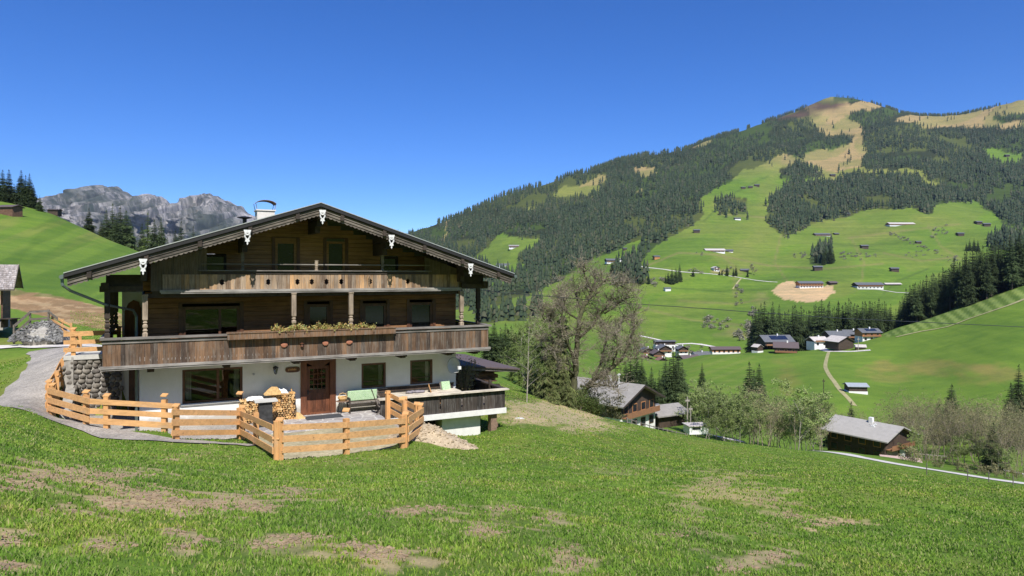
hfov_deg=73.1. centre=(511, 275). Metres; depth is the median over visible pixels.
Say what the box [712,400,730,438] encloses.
budding tree
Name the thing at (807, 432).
budding tree
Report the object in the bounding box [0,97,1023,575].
meadow ground
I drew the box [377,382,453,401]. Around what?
wall bench
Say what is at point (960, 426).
budding tree
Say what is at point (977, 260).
spruce tree
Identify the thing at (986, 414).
budding tree
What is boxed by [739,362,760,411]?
spruce tree
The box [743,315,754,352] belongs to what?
spruce tree
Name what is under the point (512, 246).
farmhouse
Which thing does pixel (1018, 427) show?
budding tree
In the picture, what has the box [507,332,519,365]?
spruce tree
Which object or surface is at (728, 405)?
budding tree
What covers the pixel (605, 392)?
bush
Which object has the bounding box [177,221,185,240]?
spruce tree
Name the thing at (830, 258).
spruce tree
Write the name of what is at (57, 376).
plank fence
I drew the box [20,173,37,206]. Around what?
spruce tree
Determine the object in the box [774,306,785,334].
spruce tree
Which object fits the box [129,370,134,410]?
cellar door
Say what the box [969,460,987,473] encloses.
hedge shrub
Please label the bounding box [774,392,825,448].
budding tree
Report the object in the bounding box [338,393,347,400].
basket
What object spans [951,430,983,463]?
budding tree
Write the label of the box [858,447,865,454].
window
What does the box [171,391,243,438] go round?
plank fence
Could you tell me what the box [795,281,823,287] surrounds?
wood clad house
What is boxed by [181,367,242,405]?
window frame
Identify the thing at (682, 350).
farmhouse
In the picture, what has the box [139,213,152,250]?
larch tree
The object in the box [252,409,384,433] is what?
paved terrace
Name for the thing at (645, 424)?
paddock fence
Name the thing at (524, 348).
spruce tree
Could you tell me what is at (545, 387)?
evergreen
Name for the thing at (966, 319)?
bank strip
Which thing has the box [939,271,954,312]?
spruce tree
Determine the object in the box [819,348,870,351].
village road
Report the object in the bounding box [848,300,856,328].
spruce tree
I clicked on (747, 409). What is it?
budding tree
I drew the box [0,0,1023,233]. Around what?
sky
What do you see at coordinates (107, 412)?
plank fence
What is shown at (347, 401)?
side table
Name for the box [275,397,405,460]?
plank fence
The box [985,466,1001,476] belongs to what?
hedge shrub
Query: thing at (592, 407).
bush
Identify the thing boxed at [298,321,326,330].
flower box
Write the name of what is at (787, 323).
spruce tree
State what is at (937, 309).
spruce tree
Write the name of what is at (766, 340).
farmhouse
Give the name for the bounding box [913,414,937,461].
budding tree
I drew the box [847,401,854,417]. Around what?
spruce tree
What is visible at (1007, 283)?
spruce tree
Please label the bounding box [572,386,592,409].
bush
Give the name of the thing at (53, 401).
plank fence
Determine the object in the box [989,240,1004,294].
spruce tree
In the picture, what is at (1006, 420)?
budding tree
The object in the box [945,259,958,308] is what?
spruce tree
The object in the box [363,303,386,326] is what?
window frame
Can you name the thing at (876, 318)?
spruce tree
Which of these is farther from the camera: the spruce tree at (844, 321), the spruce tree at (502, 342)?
the spruce tree at (844, 321)
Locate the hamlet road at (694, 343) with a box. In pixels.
[677,343,710,345]
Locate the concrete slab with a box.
[63,346,101,359]
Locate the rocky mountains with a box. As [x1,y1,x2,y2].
[37,185,254,247]
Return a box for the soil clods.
[0,452,859,575]
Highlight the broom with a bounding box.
[291,388,304,418]
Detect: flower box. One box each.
[271,323,300,336]
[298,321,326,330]
[323,321,351,330]
[348,321,376,329]
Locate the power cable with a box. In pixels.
[475,289,1018,326]
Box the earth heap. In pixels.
[385,421,477,449]
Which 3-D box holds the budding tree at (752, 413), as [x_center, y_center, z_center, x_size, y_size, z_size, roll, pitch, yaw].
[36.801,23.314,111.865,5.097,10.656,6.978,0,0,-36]
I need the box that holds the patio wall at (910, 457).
[879,453,946,462]
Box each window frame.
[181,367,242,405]
[182,306,239,337]
[207,254,226,269]
[275,241,295,282]
[307,304,329,328]
[327,241,344,283]
[360,362,385,389]
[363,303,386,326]
[380,256,397,270]
[409,359,433,385]
[410,302,432,329]
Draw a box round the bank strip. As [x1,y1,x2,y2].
[896,298,1023,336]
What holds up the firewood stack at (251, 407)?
on the paved terrace
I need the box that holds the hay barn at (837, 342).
[823,335,855,349]
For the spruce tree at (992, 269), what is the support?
on the meadow ground at (974, 359)
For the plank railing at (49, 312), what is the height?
2.251 m
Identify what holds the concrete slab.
on the retaining wall at (79, 376)
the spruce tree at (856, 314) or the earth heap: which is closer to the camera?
the earth heap
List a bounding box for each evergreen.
[521,333,542,392]
[523,321,549,393]
[528,360,543,396]
[535,320,578,395]
[535,350,559,400]
[548,385,560,404]
[552,359,575,405]
[553,311,578,388]
[560,378,577,409]
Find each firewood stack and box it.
[239,398,257,422]
[270,391,295,420]
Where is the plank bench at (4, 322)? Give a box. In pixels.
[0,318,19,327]
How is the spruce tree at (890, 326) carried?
on the meadow ground at (974, 359)
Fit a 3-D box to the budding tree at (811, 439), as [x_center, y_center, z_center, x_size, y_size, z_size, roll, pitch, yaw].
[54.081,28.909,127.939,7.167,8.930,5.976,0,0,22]
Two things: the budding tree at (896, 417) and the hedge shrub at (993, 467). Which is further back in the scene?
the budding tree at (896, 417)
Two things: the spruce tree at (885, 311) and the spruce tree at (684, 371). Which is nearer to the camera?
the spruce tree at (684, 371)
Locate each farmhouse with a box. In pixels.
[509,245,518,249]
[570,374,665,428]
[604,259,614,263]
[638,346,651,353]
[648,349,664,357]
[654,344,671,356]
[655,356,668,360]
[674,344,688,355]
[675,354,698,359]
[690,350,710,355]
[703,249,724,253]
[711,266,719,271]
[754,334,795,345]
[773,341,798,352]
[805,335,825,349]
[812,233,829,236]
[820,329,850,337]
[821,414,917,456]
[841,328,854,337]
[852,327,882,342]
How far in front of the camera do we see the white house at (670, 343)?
540.17 m
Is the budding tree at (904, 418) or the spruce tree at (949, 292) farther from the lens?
the spruce tree at (949, 292)
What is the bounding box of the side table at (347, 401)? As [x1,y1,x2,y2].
[336,400,348,412]
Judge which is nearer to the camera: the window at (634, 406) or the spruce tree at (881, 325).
the window at (634, 406)
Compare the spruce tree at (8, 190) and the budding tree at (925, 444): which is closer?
the budding tree at (925, 444)
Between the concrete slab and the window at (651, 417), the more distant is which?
the window at (651, 417)
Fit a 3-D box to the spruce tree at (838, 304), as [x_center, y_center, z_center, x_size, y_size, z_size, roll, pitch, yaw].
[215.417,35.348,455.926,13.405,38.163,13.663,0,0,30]
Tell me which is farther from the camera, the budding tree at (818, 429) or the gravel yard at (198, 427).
the budding tree at (818, 429)
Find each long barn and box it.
[709,346,741,353]
[883,283,900,284]
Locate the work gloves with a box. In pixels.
[405,390,424,393]
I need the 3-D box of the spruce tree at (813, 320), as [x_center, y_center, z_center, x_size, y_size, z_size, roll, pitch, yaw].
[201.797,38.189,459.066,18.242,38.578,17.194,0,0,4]
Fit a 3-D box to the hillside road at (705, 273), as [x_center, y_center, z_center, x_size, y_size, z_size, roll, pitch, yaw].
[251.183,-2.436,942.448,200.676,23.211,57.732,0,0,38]
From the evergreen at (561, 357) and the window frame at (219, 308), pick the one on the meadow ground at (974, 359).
the evergreen at (561, 357)
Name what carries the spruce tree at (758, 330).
on the meadow ground at (974, 359)
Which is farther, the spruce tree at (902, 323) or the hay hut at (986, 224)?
the hay hut at (986, 224)
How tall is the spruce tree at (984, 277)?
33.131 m
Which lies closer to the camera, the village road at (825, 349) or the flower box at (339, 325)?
the flower box at (339, 325)
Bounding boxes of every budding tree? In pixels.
[500,324,550,384]
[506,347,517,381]
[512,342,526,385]
[512,345,566,373]
[523,316,571,368]
[674,399,706,437]
[677,394,702,434]
[680,387,711,435]
[680,391,699,415]
[688,379,725,437]
[688,391,741,438]
[693,398,740,440]
[696,393,727,435]
[702,382,732,438]
[706,393,736,439]
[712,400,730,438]
[715,391,763,442]
[721,406,748,442]
[723,385,762,440]
[727,403,774,443]
[735,385,771,443]
[741,377,766,444]
[745,382,783,445]
[745,396,773,442]
[746,386,778,444]
[754,386,791,445]
[758,397,783,445]
[759,399,788,447]
[762,387,789,445]
[767,396,785,446]
[770,401,788,446]
[771,377,834,449]
[771,426,802,446]
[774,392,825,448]
[775,402,812,443]
[777,396,815,449]
[786,407,821,445]
[794,397,823,450]
[796,394,833,447]
[798,402,832,450]
[802,400,832,448]
[809,392,841,450]
[816,405,836,450]
[860,405,891,422]
[873,404,899,423]
[874,386,918,426]
[876,401,908,427]
[882,391,914,429]
[883,391,920,441]
[883,396,926,451]
[887,388,919,440]
[891,390,918,429]
[896,388,946,457]
[897,423,924,456]
[899,395,933,456]
[900,404,935,452]
[908,398,944,460]
[910,402,934,452]
[913,398,944,449]
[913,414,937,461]
[913,432,930,460]
[917,399,945,454]
[920,403,957,453]
[921,412,953,461]
[926,394,961,449]
[926,401,964,455]
[926,427,948,454]
[936,388,985,460]
[937,398,974,462]
[938,397,986,458]
[941,426,959,461]
[943,437,972,462]
[944,403,986,459]
[945,395,972,450]
[949,397,991,460]
[949,401,989,464]
[949,408,974,457]
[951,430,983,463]
[957,404,989,455]
[963,395,1001,456]
[963,396,1014,438]
[963,401,986,443]
[963,408,1023,447]
[964,432,987,467]
[965,390,1022,443]
[967,398,999,437]
[971,436,985,458]
[974,424,1006,470]
[976,442,1004,467]
[979,406,1017,445]
[982,404,1023,467]
[982,405,1022,474]
[988,402,1023,461]
[990,396,1022,448]
[995,419,1023,468]
[998,405,1023,463]
[998,446,1023,476]
[1002,404,1023,454]
[1003,409,1023,465]
[1007,447,1023,468]
[1008,401,1022,448]
[1008,432,1023,477]
[1009,415,1023,451]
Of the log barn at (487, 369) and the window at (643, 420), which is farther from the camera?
the window at (643, 420)
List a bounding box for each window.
[623,405,627,414]
[632,403,636,412]
[641,401,645,409]
[641,416,645,425]
[649,399,653,407]
[649,414,653,423]
[831,432,837,438]
[831,441,837,449]
[844,435,850,441]
[844,444,850,451]
[858,438,865,444]
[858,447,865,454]
[873,441,880,447]
[873,450,880,455]
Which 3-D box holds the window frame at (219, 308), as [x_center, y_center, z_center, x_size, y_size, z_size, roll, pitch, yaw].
[-12.254,1.910,28.193,2.160,1.280,0.120,0,0,-27]
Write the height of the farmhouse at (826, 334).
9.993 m
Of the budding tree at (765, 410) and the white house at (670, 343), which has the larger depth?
the white house at (670, 343)
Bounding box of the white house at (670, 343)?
[652,340,676,350]
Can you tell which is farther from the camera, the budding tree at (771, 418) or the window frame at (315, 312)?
the budding tree at (771, 418)
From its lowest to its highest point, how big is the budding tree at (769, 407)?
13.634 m
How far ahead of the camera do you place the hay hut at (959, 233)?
1370.29 m
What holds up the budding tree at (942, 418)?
on the meadow ground at (974, 359)
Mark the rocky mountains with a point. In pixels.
(203, 213)
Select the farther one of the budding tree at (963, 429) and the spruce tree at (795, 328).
the spruce tree at (795, 328)
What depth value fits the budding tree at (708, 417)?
117.77 m
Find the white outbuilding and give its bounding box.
[682,422,707,434]
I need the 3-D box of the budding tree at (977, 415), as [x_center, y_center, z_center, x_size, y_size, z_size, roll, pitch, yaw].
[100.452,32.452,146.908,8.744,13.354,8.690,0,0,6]
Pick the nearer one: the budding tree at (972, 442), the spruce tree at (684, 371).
the budding tree at (972, 442)
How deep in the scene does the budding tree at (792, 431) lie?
116.48 m
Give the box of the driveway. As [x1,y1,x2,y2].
[0,344,101,347]
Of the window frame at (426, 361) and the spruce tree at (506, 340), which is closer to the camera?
the window frame at (426, 361)
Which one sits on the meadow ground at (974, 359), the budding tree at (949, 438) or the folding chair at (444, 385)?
the budding tree at (949, 438)
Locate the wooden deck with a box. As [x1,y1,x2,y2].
[373,374,508,435]
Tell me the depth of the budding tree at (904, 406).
157.50 m
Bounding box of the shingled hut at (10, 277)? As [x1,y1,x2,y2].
[0,264,23,329]
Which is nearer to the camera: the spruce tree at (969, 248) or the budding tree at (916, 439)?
the budding tree at (916, 439)
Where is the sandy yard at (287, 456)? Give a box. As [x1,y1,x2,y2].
[259,425,397,459]
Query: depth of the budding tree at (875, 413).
151.73 m
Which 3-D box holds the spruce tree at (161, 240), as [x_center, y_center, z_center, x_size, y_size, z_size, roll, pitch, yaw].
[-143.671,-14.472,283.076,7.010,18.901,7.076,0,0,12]
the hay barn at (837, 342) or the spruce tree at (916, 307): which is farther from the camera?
the spruce tree at (916, 307)
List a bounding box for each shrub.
[456,355,481,398]
[898,450,910,460]
[904,445,921,462]
[908,447,924,461]
[926,455,937,466]
[933,454,951,467]
[949,459,962,470]
[958,462,973,472]
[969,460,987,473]
[977,463,997,475]
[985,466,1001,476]
[996,467,1012,478]
[999,461,1023,479]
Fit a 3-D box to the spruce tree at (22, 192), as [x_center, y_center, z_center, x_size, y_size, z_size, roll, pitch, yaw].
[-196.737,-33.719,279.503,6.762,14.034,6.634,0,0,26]
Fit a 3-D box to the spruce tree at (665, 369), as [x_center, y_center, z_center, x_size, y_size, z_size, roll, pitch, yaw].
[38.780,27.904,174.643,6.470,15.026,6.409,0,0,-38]
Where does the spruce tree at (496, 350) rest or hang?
on the meadow ground at (974, 359)
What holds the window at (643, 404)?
in the farmhouse at (639, 404)
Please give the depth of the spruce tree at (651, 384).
163.46 m
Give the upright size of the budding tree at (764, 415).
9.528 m
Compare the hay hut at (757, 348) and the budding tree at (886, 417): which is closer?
the budding tree at (886, 417)
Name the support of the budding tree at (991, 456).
on the meadow ground at (974, 359)
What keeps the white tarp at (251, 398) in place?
on the firewood stack at (251, 407)
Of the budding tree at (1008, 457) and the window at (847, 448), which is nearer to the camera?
the budding tree at (1008, 457)
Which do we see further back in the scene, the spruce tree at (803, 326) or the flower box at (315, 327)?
the spruce tree at (803, 326)
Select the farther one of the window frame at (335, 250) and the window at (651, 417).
the window at (651, 417)
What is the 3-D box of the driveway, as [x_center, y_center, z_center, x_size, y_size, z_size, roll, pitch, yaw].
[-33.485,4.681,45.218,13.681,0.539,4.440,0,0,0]
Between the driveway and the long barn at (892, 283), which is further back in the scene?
the long barn at (892, 283)
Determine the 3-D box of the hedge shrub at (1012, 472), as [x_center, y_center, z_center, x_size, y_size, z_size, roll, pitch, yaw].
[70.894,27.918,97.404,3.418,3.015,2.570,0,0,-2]
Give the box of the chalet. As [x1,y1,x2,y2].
[59,200,516,430]
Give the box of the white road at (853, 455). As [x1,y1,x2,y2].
[810,450,1023,483]
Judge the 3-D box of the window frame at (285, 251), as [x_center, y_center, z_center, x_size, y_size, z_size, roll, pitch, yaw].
[-9.663,-0.475,29.506,0.870,1.950,0.120,0,0,-27]
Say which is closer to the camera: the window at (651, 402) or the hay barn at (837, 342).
the window at (651, 402)
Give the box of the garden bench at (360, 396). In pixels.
[346,389,379,413]
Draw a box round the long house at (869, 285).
[851,282,884,288]
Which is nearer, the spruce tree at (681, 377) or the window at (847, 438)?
the window at (847, 438)
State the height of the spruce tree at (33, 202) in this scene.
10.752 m
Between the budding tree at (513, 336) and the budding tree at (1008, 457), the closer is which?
the budding tree at (513, 336)
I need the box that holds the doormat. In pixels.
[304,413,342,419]
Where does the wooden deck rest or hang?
on the meadow ground at (974, 359)
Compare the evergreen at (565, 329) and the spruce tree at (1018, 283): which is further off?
the spruce tree at (1018, 283)
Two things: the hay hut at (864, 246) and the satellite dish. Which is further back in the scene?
the hay hut at (864, 246)
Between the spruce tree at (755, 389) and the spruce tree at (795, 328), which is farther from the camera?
the spruce tree at (795, 328)
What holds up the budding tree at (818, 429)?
on the meadow ground at (974, 359)
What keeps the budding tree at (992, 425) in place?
on the meadow ground at (974, 359)
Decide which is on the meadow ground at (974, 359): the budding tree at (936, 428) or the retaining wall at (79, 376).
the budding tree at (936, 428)
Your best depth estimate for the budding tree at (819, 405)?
130.37 m
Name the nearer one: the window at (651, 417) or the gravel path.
the gravel path
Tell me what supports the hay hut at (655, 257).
on the meadow ground at (974, 359)
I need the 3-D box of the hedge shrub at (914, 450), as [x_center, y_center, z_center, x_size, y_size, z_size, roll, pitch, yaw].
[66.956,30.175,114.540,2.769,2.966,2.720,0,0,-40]
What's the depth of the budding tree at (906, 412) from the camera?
155.84 m
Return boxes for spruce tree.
[0,169,5,201]
[0,170,15,203]
[11,170,24,204]
[15,175,28,205]
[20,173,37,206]
[26,185,38,208]
[35,196,44,211]
[82,208,97,233]
[97,222,105,236]
[101,210,112,240]
[108,204,115,239]
[108,206,125,238]
[111,213,124,244]
[119,210,137,249]
[135,224,146,251]
[146,220,161,248]
[155,217,166,246]
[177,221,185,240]
[480,330,492,358]
[483,323,505,363]
[497,327,508,363]
[501,322,511,364]
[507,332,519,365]
[513,316,531,372]
[618,362,627,381]
[624,359,636,383]
[632,354,643,381]
[634,359,647,384]
[647,367,655,388]
[654,370,666,403]
[660,357,670,384]
[662,347,684,403]
[667,363,686,421]
[668,270,675,283]
[669,351,688,420]
[673,268,679,282]
[677,267,682,281]
[681,362,691,394]
[697,364,706,391]
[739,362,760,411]
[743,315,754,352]
[745,314,754,352]
[747,308,760,351]
[749,310,767,349]
[750,370,759,391]
[753,301,773,349]
[755,364,769,409]
[756,304,766,332]
[765,301,780,349]
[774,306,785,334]
[783,311,790,334]
[786,306,799,335]
[787,305,806,350]
[798,306,808,350]
[800,309,809,336]
[805,304,820,349]
[807,300,832,336]
[820,415,831,446]
[821,254,825,264]
[822,301,835,330]
[824,244,827,263]
[826,245,833,263]
[833,302,843,329]
[833,312,843,330]
[841,298,854,342]
[841,303,854,338]
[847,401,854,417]
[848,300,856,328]
[854,305,859,329]
[854,308,867,328]
[858,308,867,327]
[865,301,876,327]
[871,302,882,333]
[876,300,881,317]
[877,308,885,333]
[881,304,889,331]
[886,304,894,331]
[896,298,904,327]
[896,301,900,326]
[898,299,907,326]
[900,289,919,325]
[909,287,924,321]
[914,285,920,302]
[917,280,930,321]
[922,275,933,317]
[925,275,937,317]
[925,277,943,316]
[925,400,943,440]
[936,401,957,445]
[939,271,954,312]
[942,383,967,432]
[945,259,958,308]
[945,271,955,310]
[952,252,979,307]
[952,261,959,307]
[955,258,968,306]
[967,239,971,250]
[969,249,984,295]
[973,247,983,300]
[974,245,998,299]
[977,421,1011,473]
[978,249,996,298]
[980,244,1001,294]
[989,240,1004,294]
[989,244,998,296]
[991,241,1002,294]
[996,240,1008,291]
[996,242,1006,292]
[997,382,1023,449]
[999,234,1013,289]
[1001,237,1016,289]
[1002,241,1022,289]
[1002,412,1017,451]
[1004,229,1023,287]
[1005,365,1023,419]
[1013,236,1023,287]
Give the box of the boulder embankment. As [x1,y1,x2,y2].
[7,320,69,344]
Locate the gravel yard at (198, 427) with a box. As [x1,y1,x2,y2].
[77,415,398,439]
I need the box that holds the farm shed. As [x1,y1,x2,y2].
[655,403,688,427]
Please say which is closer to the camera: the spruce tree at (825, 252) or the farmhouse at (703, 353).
the farmhouse at (703, 353)
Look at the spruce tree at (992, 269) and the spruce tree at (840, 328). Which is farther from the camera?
the spruce tree at (840, 328)
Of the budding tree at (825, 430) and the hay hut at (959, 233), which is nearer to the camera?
the budding tree at (825, 430)
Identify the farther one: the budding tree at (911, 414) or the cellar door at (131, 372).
the budding tree at (911, 414)
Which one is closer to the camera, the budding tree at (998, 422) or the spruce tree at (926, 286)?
the budding tree at (998, 422)
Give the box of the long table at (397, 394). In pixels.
[391,388,460,396]
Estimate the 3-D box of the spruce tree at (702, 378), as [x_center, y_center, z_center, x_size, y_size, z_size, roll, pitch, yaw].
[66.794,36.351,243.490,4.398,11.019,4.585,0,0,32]
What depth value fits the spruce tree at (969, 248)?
1228.63 m
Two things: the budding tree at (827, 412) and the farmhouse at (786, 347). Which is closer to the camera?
the budding tree at (827, 412)
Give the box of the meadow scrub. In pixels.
[554,224,957,352]
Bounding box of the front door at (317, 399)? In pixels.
[307,365,328,412]
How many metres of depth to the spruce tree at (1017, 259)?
423.92 m
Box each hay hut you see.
[0,205,24,216]
[47,209,62,215]
[652,255,660,259]
[751,344,763,352]
[812,266,822,270]
[825,281,837,284]
[842,383,869,394]
[854,344,866,349]
[859,245,868,248]
[888,267,899,271]
[955,232,963,235]
[982,223,990,226]
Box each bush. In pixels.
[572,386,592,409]
[576,386,600,410]
[583,396,603,412]
[586,399,607,415]
[595,391,609,414]
[601,398,610,416]
[603,394,628,419]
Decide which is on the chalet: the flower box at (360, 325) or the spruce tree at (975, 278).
the flower box at (360, 325)
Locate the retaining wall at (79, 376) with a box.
[59,357,123,421]
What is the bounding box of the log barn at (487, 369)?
[456,354,519,387]
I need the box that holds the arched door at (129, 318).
[124,300,140,339]
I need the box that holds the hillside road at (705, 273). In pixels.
[641,266,770,281]
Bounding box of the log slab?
[264,387,280,395]
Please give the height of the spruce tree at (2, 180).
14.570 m
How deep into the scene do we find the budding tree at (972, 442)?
129.09 m
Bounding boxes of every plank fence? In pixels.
[45,336,81,412]
[47,383,90,424]
[63,326,121,354]
[89,393,172,432]
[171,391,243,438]
[239,405,279,459]
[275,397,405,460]
[385,390,417,424]
[402,402,423,447]
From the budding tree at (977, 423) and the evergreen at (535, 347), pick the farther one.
the budding tree at (977, 423)
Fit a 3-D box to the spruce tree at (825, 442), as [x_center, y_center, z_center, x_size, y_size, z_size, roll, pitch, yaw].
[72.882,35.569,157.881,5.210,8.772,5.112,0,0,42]
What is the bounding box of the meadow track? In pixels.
[823,352,856,405]
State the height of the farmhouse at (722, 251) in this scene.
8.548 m
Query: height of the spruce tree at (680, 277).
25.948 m
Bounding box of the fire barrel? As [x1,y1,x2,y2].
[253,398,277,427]
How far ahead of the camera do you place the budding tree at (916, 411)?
130.98 m
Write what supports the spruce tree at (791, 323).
on the meadow ground at (974, 359)
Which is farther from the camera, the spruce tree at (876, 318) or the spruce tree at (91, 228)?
the spruce tree at (876, 318)
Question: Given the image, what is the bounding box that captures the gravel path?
[0,347,252,445]
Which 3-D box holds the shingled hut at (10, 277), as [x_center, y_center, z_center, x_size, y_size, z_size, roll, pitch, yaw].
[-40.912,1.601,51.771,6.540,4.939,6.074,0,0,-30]
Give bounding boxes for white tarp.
[246,396,263,400]
[279,388,288,393]
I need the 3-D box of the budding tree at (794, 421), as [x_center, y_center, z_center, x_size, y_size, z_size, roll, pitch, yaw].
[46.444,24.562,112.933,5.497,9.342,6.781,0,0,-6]
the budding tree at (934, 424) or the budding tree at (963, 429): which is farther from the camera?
the budding tree at (934, 424)
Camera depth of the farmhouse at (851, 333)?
440.64 m
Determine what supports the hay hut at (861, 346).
on the meadow ground at (974, 359)
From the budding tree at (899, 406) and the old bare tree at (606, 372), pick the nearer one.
the old bare tree at (606, 372)
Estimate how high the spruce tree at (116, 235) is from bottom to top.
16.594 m
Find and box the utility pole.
[685,397,689,435]
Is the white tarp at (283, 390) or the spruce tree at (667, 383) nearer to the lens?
the white tarp at (283, 390)
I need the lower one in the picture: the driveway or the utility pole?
the utility pole
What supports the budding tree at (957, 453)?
on the meadow ground at (974, 359)
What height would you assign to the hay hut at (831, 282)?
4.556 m
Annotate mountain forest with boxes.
[408,95,1023,321]
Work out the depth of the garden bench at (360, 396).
30.61 m
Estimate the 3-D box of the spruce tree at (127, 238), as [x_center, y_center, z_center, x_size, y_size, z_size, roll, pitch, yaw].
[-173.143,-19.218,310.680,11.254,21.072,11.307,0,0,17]
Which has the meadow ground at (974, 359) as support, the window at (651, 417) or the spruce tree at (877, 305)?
the spruce tree at (877, 305)
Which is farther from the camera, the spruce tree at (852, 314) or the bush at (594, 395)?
the spruce tree at (852, 314)
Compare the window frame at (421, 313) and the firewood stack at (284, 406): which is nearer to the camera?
the firewood stack at (284, 406)
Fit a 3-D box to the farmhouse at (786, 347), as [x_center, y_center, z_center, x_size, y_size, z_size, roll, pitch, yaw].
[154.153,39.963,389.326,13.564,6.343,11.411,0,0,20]
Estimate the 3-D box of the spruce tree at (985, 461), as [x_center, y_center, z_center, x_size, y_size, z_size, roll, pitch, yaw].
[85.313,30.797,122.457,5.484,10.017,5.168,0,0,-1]
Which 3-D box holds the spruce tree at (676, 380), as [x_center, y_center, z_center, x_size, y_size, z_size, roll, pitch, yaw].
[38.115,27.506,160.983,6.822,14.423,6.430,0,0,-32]
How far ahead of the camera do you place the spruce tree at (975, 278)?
421.35 m
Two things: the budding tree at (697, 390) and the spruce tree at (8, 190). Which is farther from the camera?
the spruce tree at (8, 190)
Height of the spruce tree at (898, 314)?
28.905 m
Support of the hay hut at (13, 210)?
on the meadow ground at (974, 359)
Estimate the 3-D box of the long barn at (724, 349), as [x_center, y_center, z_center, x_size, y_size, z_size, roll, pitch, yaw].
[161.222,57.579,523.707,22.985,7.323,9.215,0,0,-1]
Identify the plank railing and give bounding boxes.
[13,310,61,343]
[51,313,71,339]
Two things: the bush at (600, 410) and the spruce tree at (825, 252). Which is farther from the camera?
the spruce tree at (825, 252)
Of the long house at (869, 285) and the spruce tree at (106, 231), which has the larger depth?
the long house at (869, 285)
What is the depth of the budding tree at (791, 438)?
144.20 m
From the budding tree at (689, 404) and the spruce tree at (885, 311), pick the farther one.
the spruce tree at (885, 311)
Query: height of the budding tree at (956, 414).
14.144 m
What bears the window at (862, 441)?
in the farmhouse at (870, 436)
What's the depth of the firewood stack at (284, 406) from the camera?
28.79 m
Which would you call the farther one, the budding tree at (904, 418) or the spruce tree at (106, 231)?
the spruce tree at (106, 231)
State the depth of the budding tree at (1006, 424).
126.36 m
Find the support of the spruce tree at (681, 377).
on the meadow ground at (974, 359)
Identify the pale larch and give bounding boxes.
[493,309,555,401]
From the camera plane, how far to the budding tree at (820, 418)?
112.11 m
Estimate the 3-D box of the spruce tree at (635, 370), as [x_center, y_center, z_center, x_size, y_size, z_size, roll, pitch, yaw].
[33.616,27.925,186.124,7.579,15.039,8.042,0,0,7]
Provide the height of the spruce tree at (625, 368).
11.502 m
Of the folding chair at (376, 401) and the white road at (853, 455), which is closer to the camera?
the folding chair at (376, 401)
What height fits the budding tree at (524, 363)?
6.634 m
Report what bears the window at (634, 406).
in the farmhouse at (639, 404)
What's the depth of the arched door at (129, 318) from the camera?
30.82 m
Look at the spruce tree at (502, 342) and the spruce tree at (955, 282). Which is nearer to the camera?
the spruce tree at (502, 342)
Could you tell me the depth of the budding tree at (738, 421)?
123.69 m
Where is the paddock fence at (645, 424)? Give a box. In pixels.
[627,417,685,434]
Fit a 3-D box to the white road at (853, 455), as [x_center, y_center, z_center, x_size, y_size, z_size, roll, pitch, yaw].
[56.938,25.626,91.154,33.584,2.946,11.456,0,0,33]
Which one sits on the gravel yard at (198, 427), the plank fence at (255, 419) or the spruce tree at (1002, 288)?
the plank fence at (255, 419)
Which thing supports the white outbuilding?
on the meadow ground at (974, 359)
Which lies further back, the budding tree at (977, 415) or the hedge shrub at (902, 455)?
the budding tree at (977, 415)
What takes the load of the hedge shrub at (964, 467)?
on the meadow ground at (974, 359)
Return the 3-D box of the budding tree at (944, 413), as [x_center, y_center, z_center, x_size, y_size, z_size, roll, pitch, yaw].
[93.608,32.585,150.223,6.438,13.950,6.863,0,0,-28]
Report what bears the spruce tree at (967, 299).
on the meadow ground at (974, 359)
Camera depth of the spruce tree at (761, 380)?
195.16 m
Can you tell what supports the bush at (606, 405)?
on the meadow ground at (974, 359)
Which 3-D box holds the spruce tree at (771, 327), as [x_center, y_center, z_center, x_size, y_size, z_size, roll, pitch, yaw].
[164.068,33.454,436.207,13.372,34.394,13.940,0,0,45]
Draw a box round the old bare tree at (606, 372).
[519,246,654,407]
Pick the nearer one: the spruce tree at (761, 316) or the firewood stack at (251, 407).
the firewood stack at (251, 407)
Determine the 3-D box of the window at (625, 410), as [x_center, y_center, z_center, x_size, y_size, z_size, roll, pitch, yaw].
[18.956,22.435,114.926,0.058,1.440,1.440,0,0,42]
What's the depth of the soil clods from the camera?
9.07 m
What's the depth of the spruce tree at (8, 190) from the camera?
281.93 m
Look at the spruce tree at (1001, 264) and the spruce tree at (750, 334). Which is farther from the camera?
the spruce tree at (750, 334)
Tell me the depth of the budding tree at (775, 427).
124.47 m
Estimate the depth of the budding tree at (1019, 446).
114.32 m
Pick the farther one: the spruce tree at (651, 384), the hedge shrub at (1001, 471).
the spruce tree at (651, 384)
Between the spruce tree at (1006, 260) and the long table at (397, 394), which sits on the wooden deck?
the long table at (397, 394)
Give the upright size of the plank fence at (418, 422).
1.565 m
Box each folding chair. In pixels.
[371,389,379,414]
[439,381,450,389]
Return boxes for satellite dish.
[447,357,460,373]

